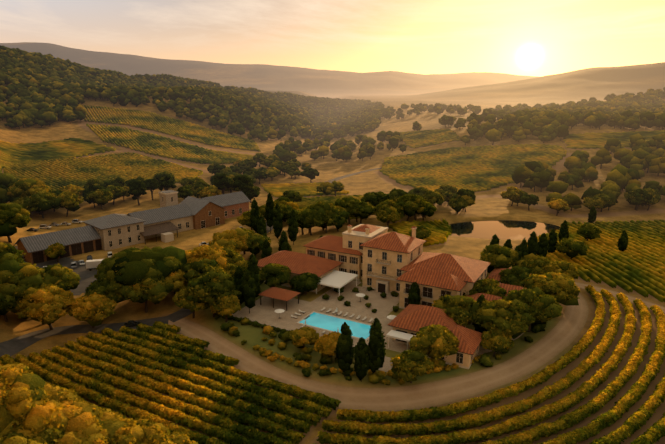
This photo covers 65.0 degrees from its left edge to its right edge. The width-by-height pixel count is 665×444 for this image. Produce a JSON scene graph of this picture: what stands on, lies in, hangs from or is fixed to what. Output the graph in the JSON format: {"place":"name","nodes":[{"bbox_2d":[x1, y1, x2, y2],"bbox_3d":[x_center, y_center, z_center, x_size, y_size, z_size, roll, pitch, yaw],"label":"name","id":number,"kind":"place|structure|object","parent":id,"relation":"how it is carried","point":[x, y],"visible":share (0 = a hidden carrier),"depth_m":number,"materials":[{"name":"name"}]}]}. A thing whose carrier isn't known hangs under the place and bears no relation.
{"place":"outdoors","nodes":[
{"label":"outdoors","id":0,"kind":"place"},
{"bbox_2d":[0,45,119,128],"bbox_3d":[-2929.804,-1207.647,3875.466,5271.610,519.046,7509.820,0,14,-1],"label":"forest hill","id":1,"kind":"structure","parent":0,"point":[40,89],"depth_m":600.22,"materials":[{"name":"plant"}]},
{"bbox_2d":[0,316,168,356],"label":"road","id":2,"kind":"structure","parent":0,"point":[11,347],"depth_m":140.76,"materials":[{"name":"asphalt"}]},
{"bbox_2d":[82,214,145,250],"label":"stone building","id":3,"kind":"structure","parent":0,"point":[114,231],"depth_m":213.54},
{"bbox_2d":[158,190,177,207],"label":"small tower","id":4,"kind":"structure","parent":0,"point":[168,197],"depth_m":244.70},
{"bbox_2d":[178,196,224,229],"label":"brick building","id":5,"kind":"structure","parent":0,"point":[206,213],"depth_m":244.83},
{"bbox_2d":[84,72,384,140],"bbox_3d":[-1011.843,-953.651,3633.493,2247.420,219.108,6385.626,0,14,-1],"label":"forest ridge","id":6,"kind":"structure","parent":0,"point":[122,89],"depth_m":755.94,"materials":[{"name":"plant"}]},
{"bbox_2d":[0,42,664,443],"bbox_3d":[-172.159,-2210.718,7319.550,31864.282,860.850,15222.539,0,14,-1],"label":"terrain","id":7,"kind":"structure","parent":0,"point":[484,90],"depth_m":342.73,"materials":[{"name":"soil"}]},
{"bbox_2d":[0,173,16,203],"bbox_3d":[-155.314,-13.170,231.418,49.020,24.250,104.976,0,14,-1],"label":"tree","id":8,"kind":"object","parent":7,"relation":"on","point":[6,179],"visible":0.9,"depth_m":271.39,"materials":[{"name":"green plant"}]},
{"bbox_2d":[0,292,18,321],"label":"tree","id":9,"kind":"object","parent":7,"relation":"on","point":[8,303],"visible":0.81,"depth_m":136.56,"materials":[{"name":"green plant"}]},
{"bbox_2d":[0,242,25,263],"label":"tree","id":10,"kind":"object","parent":7,"relation":"on","point":[8,251],"visible":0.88,"depth_m":162.03,"materials":[{"name":"green plant"}]},
{"bbox_2d":[0,203,31,242],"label":"tree","id":11,"kind":"object","parent":7,"relation":"on","point":[13,216],"visible":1,"depth_m":206.05,"materials":[{"name":"green plant"}]},
{"bbox_2d":[0,260,45,298],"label":"tree","id":12,"kind":"object","parent":7,"relation":"on","point":[17,279],"visible":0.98,"depth_m":141.13,"materials":[{"name":"green plant"}]},
{"bbox_2d":[0,363,47,437],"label":"tree","id":13,"kind":"object","parent":7,"relation":"on","point":[22,393],"visible":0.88,"depth_m":80.41,"materials":[{"name":"yellow plant"}]},
{"bbox_2d":[6,178,51,201],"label":"tree","id":14,"kind":"object","parent":7,"relation":"on","point":[22,187],"visible":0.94,"depth_m":258.34,"materials":[{"name":"green plant"}]},
{"bbox_2d":[0,423,64,443],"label":"tree","id":15,"kind":"object","parent":7,"relation":"on","point":[48,435],"visible":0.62,"depth_m":77.66,"materials":[{"name":"yellow plant"}]},
{"bbox_2d":[16,283,54,324],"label":"tree","id":16,"kind":"object","parent":7,"relation":"on","point":[28,292],"visible":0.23,"depth_m":138.90,"materials":[{"name":"green plant"}]},
{"bbox_2d":[24,192,60,217],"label":"tree","id":17,"kind":"object","parent":7,"relation":"on","point":[41,202],"visible":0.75,"depth_m":252.21,"materials":[{"name":"green plant"}]},
{"bbox_2d":[15,285,74,329],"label":"tree","id":18,"kind":"object","parent":7,"relation":"on","point":[52,304],"visible":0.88,"depth_m":136.62,"materials":[{"name":"yellow plant"}]},
{"bbox_2d":[17,384,82,439],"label":"tree","id":19,"kind":"object","parent":7,"relation":"on","point":[58,410],"visible":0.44,"depth_m":82.14,"materials":[{"name":"yellow plant"}]},
{"bbox_2d":[44,242,66,261],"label":"tree","id":20,"kind":"object","parent":7,"relation":"on","point":[56,250],"visible":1,"depth_m":192.09,"materials":[{"name":"green plant"}]},
{"bbox_2d":[15,246,97,294],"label":"parking lot","id":21,"kind":"structure","parent":7,"relation":"on","point":[81,270],"depth_m":187.54,"materials":[{"name":"asphalt"}]},
{"bbox_2d":[14,225,101,263],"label":"garage building","id":22,"kind":"structure","parent":7,"relation":"on","point":[80,240],"depth_m":201.39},
{"bbox_2d":[0,138,115,168],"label":"vineyard","id":23,"kind":"object","parent":7,"relation":"on","point":[52,151],"depth_m":400.18,"materials":[{"name":"green plant"}]},
{"bbox_2d":[36,263,80,290],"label":"tree","id":24,"kind":"object","parent":7,"relation":"on","point":[62,277],"visible":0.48,"depth_m":149.18,"materials":[{"name":"green plant"}]},
{"bbox_2d":[53,191,83,216],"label":"tree","id":25,"kind":"object","parent":7,"relation":"on","point":[70,201],"visible":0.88,"depth_m":261.02,"materials":[{"name":"green plant"}]},
{"bbox_2d":[66,292,117,327],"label":"tree","id":26,"kind":"object","parent":7,"relation":"on","point":[94,309],"visible":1,"depth_m":139.71,"materials":[{"name":"yellow plant"}]},
{"bbox_2d":[55,400,132,443],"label":"tree","id":27,"kind":"object","parent":7,"relation":"on","point":[88,425],"visible":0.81,"depth_m":83.44,"materials":[{"name":"yellow plant"}]},
{"bbox_2d":[86,189,112,209],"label":"tree","id":28,"kind":"object","parent":7,"relation":"on","point":[101,197],"visible":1,"depth_m":278.94,"materials":[{"name":"green plant"}]},
{"bbox_2d":[3,152,202,201],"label":"vineyard","id":29,"kind":"object","parent":7,"relation":"on","point":[79,172],"depth_m":368.78,"materials":[{"name":"green plant"}]},
{"bbox_2d":[84,280,126,302],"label":"tree","id":30,"kind":"object","parent":7,"relation":"on","point":[106,288],"visible":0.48,"depth_m":146.69,"materials":[{"name":"green plant"}]},
{"bbox_2d":[103,414,170,443],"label":"tree","id":31,"kind":"object","parent":7,"relation":"on","point":[140,431],"visible":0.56,"depth_m":85.77,"materials":[{"name":"yellow plant"}]},
{"bbox_2d":[128,181,146,205],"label":"tree","id":32,"kind":"object","parent":7,"relation":"on","point":[137,189],"visible":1,"depth_m":291.32,"materials":[{"name":"green plant"}]},
{"bbox_2d":[94,246,186,289],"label":"tree","id":33,"kind":"object","parent":7,"relation":"on","point":[121,269],"visible":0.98,"depth_m":151.49,"materials":[{"name":"green plant"}]},
{"bbox_2d":[117,276,173,312],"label":"tree","id":34,"kind":"object","parent":7,"relation":"on","point":[155,290],"visible":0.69,"depth_m":146.44,"materials":[{"name":"green plant"}]},
{"bbox_2d":[127,204,193,243],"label":"building","id":35,"kind":"structure","parent":7,"relation":"on","point":[165,223],"depth_m":229.97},
{"bbox_2d":[141,431,197,443],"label":"tree","id":36,"kind":"object","parent":7,"relation":"on","point":[176,437],"visible":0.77,"depth_m":86.00,"materials":[{"name":"yellow plant"}]},
{"bbox_2d":[79,104,260,151],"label":"vineyard","id":37,"kind":"object","parent":7,"relation":"on","point":[181,129],"depth_m":546.00,"materials":[{"name":"green plant"}]},
{"bbox_2d":[86,124,253,163],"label":"vineyard","id":38,"kind":"object","parent":7,"relation":"on","point":[153,144],"depth_m":464.68,"materials":[{"name":"green plant"}]},
{"bbox_2d":[0,321,340,443],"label":"vines","id":39,"kind":"object","parent":7,"relation":"on","point":[126,343],"visible":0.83,"depth_m":114.16,"materials":[{"name":"green plant"}]},
{"bbox_2d":[165,268,187,296],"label":"tree","id":40,"kind":"object","parent":7,"relation":"on","point":[177,280],"visible":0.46,"depth_m":153.78,"materials":[{"name":"green plant"}]},
{"bbox_2d":[172,287,209,317],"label":"tree","id":41,"kind":"object","parent":7,"relation":"on","point":[180,297],"visible":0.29,"depth_m":143.06,"materials":[{"name":"green plant"}]},
{"bbox_2d":[181,258,225,280],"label":"tree","id":42,"kind":"object","parent":7,"relation":"on","point":[196,269],"visible":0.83,"depth_m":157.06,"materials":[{"name":"green plant"}]},
{"bbox_2d":[185,242,226,267],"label":"tree","id":43,"kind":"object","parent":7,"relation":"on","point":[214,251],"visible":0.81,"depth_m":165.87,"materials":[{"name":"yellow plant"}]},
{"bbox_2d":[186,271,240,316],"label":"tree","id":44,"kind":"object","parent":7,"relation":"on","point":[213,288],"visible":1,"depth_m":142.52,"materials":[{"name":"green plant"}]},
{"bbox_2d":[212,173,231,193],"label":"tree","id":45,"kind":"object","parent":7,"relation":"on","point":[222,181],"visible":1,"depth_m":301.77,"materials":[{"name":"green plant"}]},
{"bbox_2d":[201,191,250,218],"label":"brick building","id":46,"kind":"structure","parent":7,"relation":"on","point":[234,204],"depth_m":264.89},
{"bbox_2d":[210,294,241,321],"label":"tree","id":47,"kind":"object","parent":7,"relation":"on","point":[230,304],"visible":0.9,"depth_m":140.80,"materials":[{"name":"green plant"}]},
{"bbox_2d":[207,227,249,251],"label":"tree","id":48,"kind":"object","parent":7,"relation":"on","point":[240,236],"visible":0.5,"depth_m":185.33,"materials":[{"name":"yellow plant"}]},
{"bbox_2d":[79,167,381,283],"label":"winery road","id":49,"kind":"structure","parent":7,"relation":"on","point":[86,279],"depth_m":320.39,"materials":[{"name":"soil"}]},
{"bbox_2d":[233,266,244,306],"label":"cypress tree","id":50,"kind":"object","parent":7,"relation":"on","point":[239,274],"visible":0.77,"depth_m":149.48,"materials":[{"name":"green plant"}]},
{"bbox_2d":[230,175,253,192],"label":"tree","id":51,"kind":"object","parent":7,"relation":"on","point":[242,183],"visible":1,"depth_m":293.84,"materials":[{"name":"green plant"}]},
{"bbox_2d":[240,269,256,313],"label":"cypress tree","id":52,"kind":"object","parent":7,"relation":"on","point":[248,294],"visible":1,"depth_m":146.19,"materials":[{"name":"green plant"}]},
{"bbox_2d":[246,252,261,301],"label":"cypress tree","id":53,"kind":"object","parent":7,"relation":"on","point":[253,268],"visible":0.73,"depth_m":152.06,"materials":[{"name":"green plant"}]},
{"bbox_2d":[250,198,259,232],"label":"cypress tree","id":54,"kind":"object","parent":7,"relation":"on","point":[254,215],"visible":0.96,"depth_m":225.57,"materials":[{"name":"green plant"}]},
{"bbox_2d":[241,233,270,256],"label":"tree","id":55,"kind":"object","parent":7,"relation":"on","point":[255,242],"visible":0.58,"depth_m":185.96,"materials":[{"name":"green plant"}]},
{"bbox_2d":[264,192,274,232],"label":"cypress tree","id":56,"kind":"object","parent":7,"relation":"on","point":[269,212],"visible":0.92,"depth_m":228.76,"materials":[{"name":"green plant"}]},
{"bbox_2d":[259,263,290,287],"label":"tree","id":57,"kind":"object","parent":7,"relation":"on","point":[273,274],"visible":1,"depth_m":160.67,"materials":[{"name":"green plant"}]},
{"bbox_2d":[273,203,282,240],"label":"cypress tree","id":58,"kind":"object","parent":7,"relation":"on","point":[277,222],"visible":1,"depth_m":208.07,"materials":[{"name":"green plant"}]},
{"bbox_2d":[287,209,298,244],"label":"cypress tree","id":59,"kind":"object","parent":7,"relation":"on","point":[293,228],"visible":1,"depth_m":201.48,"materials":[{"name":"green plant"}]},
{"bbox_2d":[287,326,319,347],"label":"tree","id":60,"kind":"object","parent":7,"relation":"on","point":[303,336],"visible":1,"depth_m":126.03,"materials":[{"name":"green plant"}]},
{"bbox_2d":[288,272,320,294],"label":"tree","id":61,"kind":"object","parent":7,"relation":"on","point":[305,282],"visible":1,"depth_m":159.15,"materials":[{"name":"green plant"}]},
{"bbox_2d":[261,182,348,197],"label":"vineyard","id":62,"kind":"object","parent":7,"relation":"on","point":[303,189],"visible":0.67,"depth_m":337.71,"materials":[{"name":"green plant"}]},
{"bbox_2d":[257,250,357,295],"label":"building","id":63,"kind":"structure","parent":7,"relation":"on","point":[327,272],"depth_m":169.44,"materials":[{"name":"tile"}]},
{"bbox_2d":[299,210,324,234],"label":"tree","id":64,"kind":"object","parent":7,"relation":"on","point":[316,218],"visible":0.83,"depth_m":214.94,"materials":[{"name":"green plant"}]},
{"bbox_2d":[306,201,340,230],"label":"tree","id":65,"kind":"object","parent":7,"relation":"on","point":[323,208],"visible":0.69,"depth_m":223.84,"materials":[{"name":"green plant"}]},
{"bbox_2d":[286,195,362,220],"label":"vineyard","id":66,"kind":"object","parent":7,"relation":"on","point":[306,202],"visible":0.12,"depth_m":301.61,"materials":[{"name":"green plant"}]},
{"bbox_2d":[313,331,340,355],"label":"tree","id":67,"kind":"object","parent":7,"relation":"on","point":[325,344],"visible":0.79,"depth_m":120.55,"materials":[{"name":"yellow plant"}]},
{"bbox_2d":[232,296,430,357],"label":"pool deck","id":68,"kind":"structure","parent":7,"relation":"on","point":[264,313],"depth_m":147.75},
{"bbox_2d":[259,287,300,310],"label":"pavilion","id":69,"kind":"structure","parent":68,"relation":"on","point":[281,294],"depth_m":153.12,"materials":[{"name":"paint"}]},
{"bbox_2d":[297,311,370,340],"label":"pool","id":70,"kind":"structure","parent":68,"relation":"in","point":[323,321],"depth_m":141.97,"materials":[{"name":"blue"}]},
{"bbox_2d":[303,235,362,280],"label":"villa wing","id":71,"kind":"structure","parent":7,"relation":"on","point":[329,247],"depth_m":177.70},
{"bbox_2d":[330,210,349,231],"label":"tree","id":72,"kind":"object","parent":7,"relation":"on","point":[340,219],"visible":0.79,"depth_m":221.50,"materials":[{"name":"green plant"}]},
{"bbox_2d":[334,322,353,376],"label":"cypress tree","id":73,"kind":"object","parent":7,"relation":"on","point":[344,349],"visible":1,"depth_m":113.82,"materials":[{"name":"green plant"}]},
{"bbox_2d":[348,201,373,223],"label":"tree","id":74,"kind":"object","parent":7,"relation":"on","point":[362,210],"visible":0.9,"depth_m":235.21,"materials":[{"name":"green plant"}]},
{"bbox_2d":[352,337,370,381],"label":"cypress tree","id":75,"kind":"object","parent":7,"relation":"on","point":[361,359],"visible":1,"depth_m":112.71,"materials":[{"name":"green plant"}]},
{"bbox_2d":[367,318,386,372],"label":"cypress tree","id":76,"kind":"object","parent":7,"relation":"on","point":[377,349],"visible":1,"depth_m":112.55,"materials":[{"name":"green plant"}]},
{"bbox_2d":[168,293,588,411],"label":"dirt road","id":77,"kind":"structure","parent":7,"relation":"on","point":[561,335],"depth_m":117.78,"materials":[{"name":"soil"}]},
{"bbox_2d":[266,115,491,161],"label":"valley forest","id":78,"kind":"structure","parent":7,"relation":"on","point":[342,148],"depth_m":535.62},
{"bbox_2d":[342,224,425,293],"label":"villa","id":79,"kind":"object","parent":7,"relation":"on","point":[386,256],"visible":0.83,"depth_m":165.28,"materials":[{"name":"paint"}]},
{"bbox_2d":[215,281,560,384],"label":"shrubs","id":80,"kind":"object","parent":7,"relation":"on","point":[439,364],"visible":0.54,"depth_m":124.71,"materials":[{"name":"green plant"}]},
{"bbox_2d":[376,207,400,228],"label":"tree","id":81,"kind":"object","parent":7,"relation":"on","point":[388,215],"visible":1,"depth_m":226.24,"materials":[{"name":"green plant"}]},
{"bbox_2d":[396,194,424,220],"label":"tree","id":82,"kind":"object","parent":7,"relation":"on","point":[410,204],"visible":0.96,"depth_m":242.20,"materials":[{"name":"green plant"}]},
{"bbox_2d":[390,350,434,382],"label":"tree","id":83,"kind":"object","parent":7,"relation":"on","point":[408,365],"visible":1,"depth_m":110.99,"materials":[{"name":"green plant"}]},
{"bbox_2d":[408,282,421,304],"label":"cypress tree","id":84,"kind":"object","parent":7,"relation":"on","point":[414,296],"visible":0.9,"depth_m":147.34,"materials":[{"name":"green plant"}]},
{"bbox_2d":[389,218,451,246],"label":"vineyard","id":85,"kind":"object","parent":7,"relation":"on","point":[441,230],"depth_m":228.09,"materials":[{"name":"green plant"}]},
{"bbox_2d":[399,129,460,148],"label":"vines","id":86,"kind":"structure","parent":7,"relation":"on","point":[417,139],"depth_m":545.58,"materials":[{"name":"green plant"}]},
{"bbox_2d":[386,304,481,368],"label":"pool house","id":87,"kind":"structure","parent":7,"relation":"on","point":[408,322],"depth_m":128.32,"materials":[{"name":"tile"}]},
{"bbox_2d":[409,324,460,359],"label":"tree","id":88,"kind":"object","parent":7,"relation":"on","point":[436,342],"visible":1,"depth_m":117.00,"materials":[{"name":"green plant"}]},
{"bbox_2d":[396,252,490,308],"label":"villa wing","id":89,"kind":"structure","parent":7,"relation":"on","point":[435,276],"depth_m":150.49,"materials":[{"name":"tile"}]},
{"bbox_2d":[432,294,480,326],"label":"tree","id":90,"kind":"object","parent":7,"relation":"on","point":[459,309],"visible":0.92,"depth_m":132.14,"materials":[{"name":"green plant"}]},
{"bbox_2d":[380,143,566,191],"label":"vines","id":91,"kind":"object","parent":7,"relation":"on","point":[480,168],"visible":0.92,"depth_m":405.82,"materials":[{"name":"green plant"}]},
{"bbox_2d":[464,277,506,296],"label":"tree","id":92,"kind":"object","parent":7,"relation":"on","point":[488,286],"visible":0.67,"depth_m":146.87,"materials":[{"name":"green plant"}]},
{"bbox_2d":[314,285,664,443],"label":"vines","id":93,"kind":"object","parent":7,"relation":"on","point":[639,418],"visible":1,"depth_m":105.91,"materials":[{"name":"yellow plant"}]},
{"bbox_2d":[479,327,514,356],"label":"tree","id":94,"kind":"object","parent":7,"relation":"on","point":[494,341],"visible":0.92,"depth_m":122.36,"materials":[{"name":"green plant"}]},
{"bbox_2d":[479,244,518,272],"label":"tree","id":95,"kind":"object","parent":7,"relation":"on","point":[496,256],"visible":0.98,"depth_m":170.18,"materials":[{"name":"green plant"}]},
{"bbox_2d":[466,268,531,323],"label":"villa wing","id":96,"kind":"structure","parent":7,"relation":"on","point":[494,274],"depth_m":148.34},
{"bbox_2d":[470,299,534,338],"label":"tree","id":97,"kind":"object","parent":7,"relation":"on","point":[512,318],"visible":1,"depth_m":125.69,"materials":[{"name":"green plant"}]},
{"bbox_2d":[500,186,524,205],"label":"tree","id":98,"kind":"object","parent":7,"relation":"on","point":[514,194],"visible":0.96,"depth_m":286.92,"materials":[{"name":"green plant"}]},
{"bbox_2d":[497,266,533,285],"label":"tree","id":99,"kind":"object","parent":7,"relation":"on","point":[515,275],"visible":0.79,"depth_m":157.69,"materials":[{"name":"green plant"}]},
{"bbox_2d":[502,287,562,331],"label":"tree","id":100,"kind":"object","parent":7,"relation":"on","point":[540,304],"visible":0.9,"depth_m":132.44,"materials":[{"name":"green plant"}]},
{"bbox_2d":[515,253,551,274],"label":"tree","id":101,"kind":"object","parent":7,"relation":"on","point":[538,265],"visible":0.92,"depth_m":164.85,"materials":[{"name":"green plant"}]},
{"bbox_2d":[529,271,580,305],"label":"tree","id":102,"kind":"object","parent":7,"relation":"on","point":[563,288],"visible":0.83,"depth_m":144.73,"materials":[{"name":"green plant"}]},
{"bbox_2d":[546,261,578,278],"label":"tree","id":103,"kind":"object","parent":7,"relation":"on","point":[567,268],"visible":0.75,"depth_m":162.19,"materials":[{"name":"green plant"}]},
{"bbox_2d":[555,238,589,259],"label":"tree","id":104,"kind":"object","parent":7,"relation":"on","point":[571,248],"visible":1,"depth_m":187.39,"materials":[{"name":"green plant"}]},
{"bbox_2d":[511,133,664,210],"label":"forest","id":105,"kind":"object","parent":7,"relation":"on","point":[627,174],"depth_m":335.14,"materials":[{"name":"plant"}]},
{"bbox_2d":[576,223,601,240],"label":"tree","id":106,"kind":"object","parent":7,"relation":"on","point":[587,232],"visible":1,"depth_m":214.23,"materials":[{"name":"green plant"}]},
{"bbox_2d":[527,219,664,301],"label":"vines","id":107,"kind":"object","parent":7,"relation":"on","point":[637,265],"visible":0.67,"depth_m":195.12,"materials":[{"name":"green plant"}]},
{"bbox_2d":[563,130,664,148],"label":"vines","id":108,"kind":"object","parent":7,"relation":"on","point":[592,140],"visible":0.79,"depth_m":451.69,"materials":[{"name":"green plant"}]},
{"bbox_2d":[626,189,654,210],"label":"tree","id":109,"kind":"object","parent":7,"relation":"on","point":[646,197],"visible":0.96,"depth_m":272.90,"materials":[{"name":"green plant"}]},
{"bbox_2d":[0,0,664,76],"label":"sky","id":110,"kind":"structure","parent":0,"point":[539,38],"materials":[{"name":"yellow"}]},
{"bbox_2d":[311,280,399,319],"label":"patio","id":111,"kind":"structure","parent":0,"point":[382,305],"depth_m":157.57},
{"bbox_2d":[276,92,642,137],"bbox_3d":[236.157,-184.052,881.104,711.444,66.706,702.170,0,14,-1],"label":"trees","id":112,"kind":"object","parent":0,"point":[498,112],"depth_m":934.03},
{"bbox_2d":[448,220,559,239],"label":"pond","id":113,"kind":"structure","parent":0,"point":[505,229],"depth_m":246.58,"materials":[{"name":"grey liquid"}]},
{"bbox_2d":[460,87,664,144],"bbox_3d":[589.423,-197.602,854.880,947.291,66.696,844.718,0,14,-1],"label":"forest hill","id":114,"kind":"structure","parent":0,"point":[646,109],"depth_m":501.13,"materials":[{"name":"plant"}]},
{"bbox_2d":[575,282,664,313],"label":"dirt road","id":115,"kind":"structure","parent":0,"point":[613,293],"depth_m":163.71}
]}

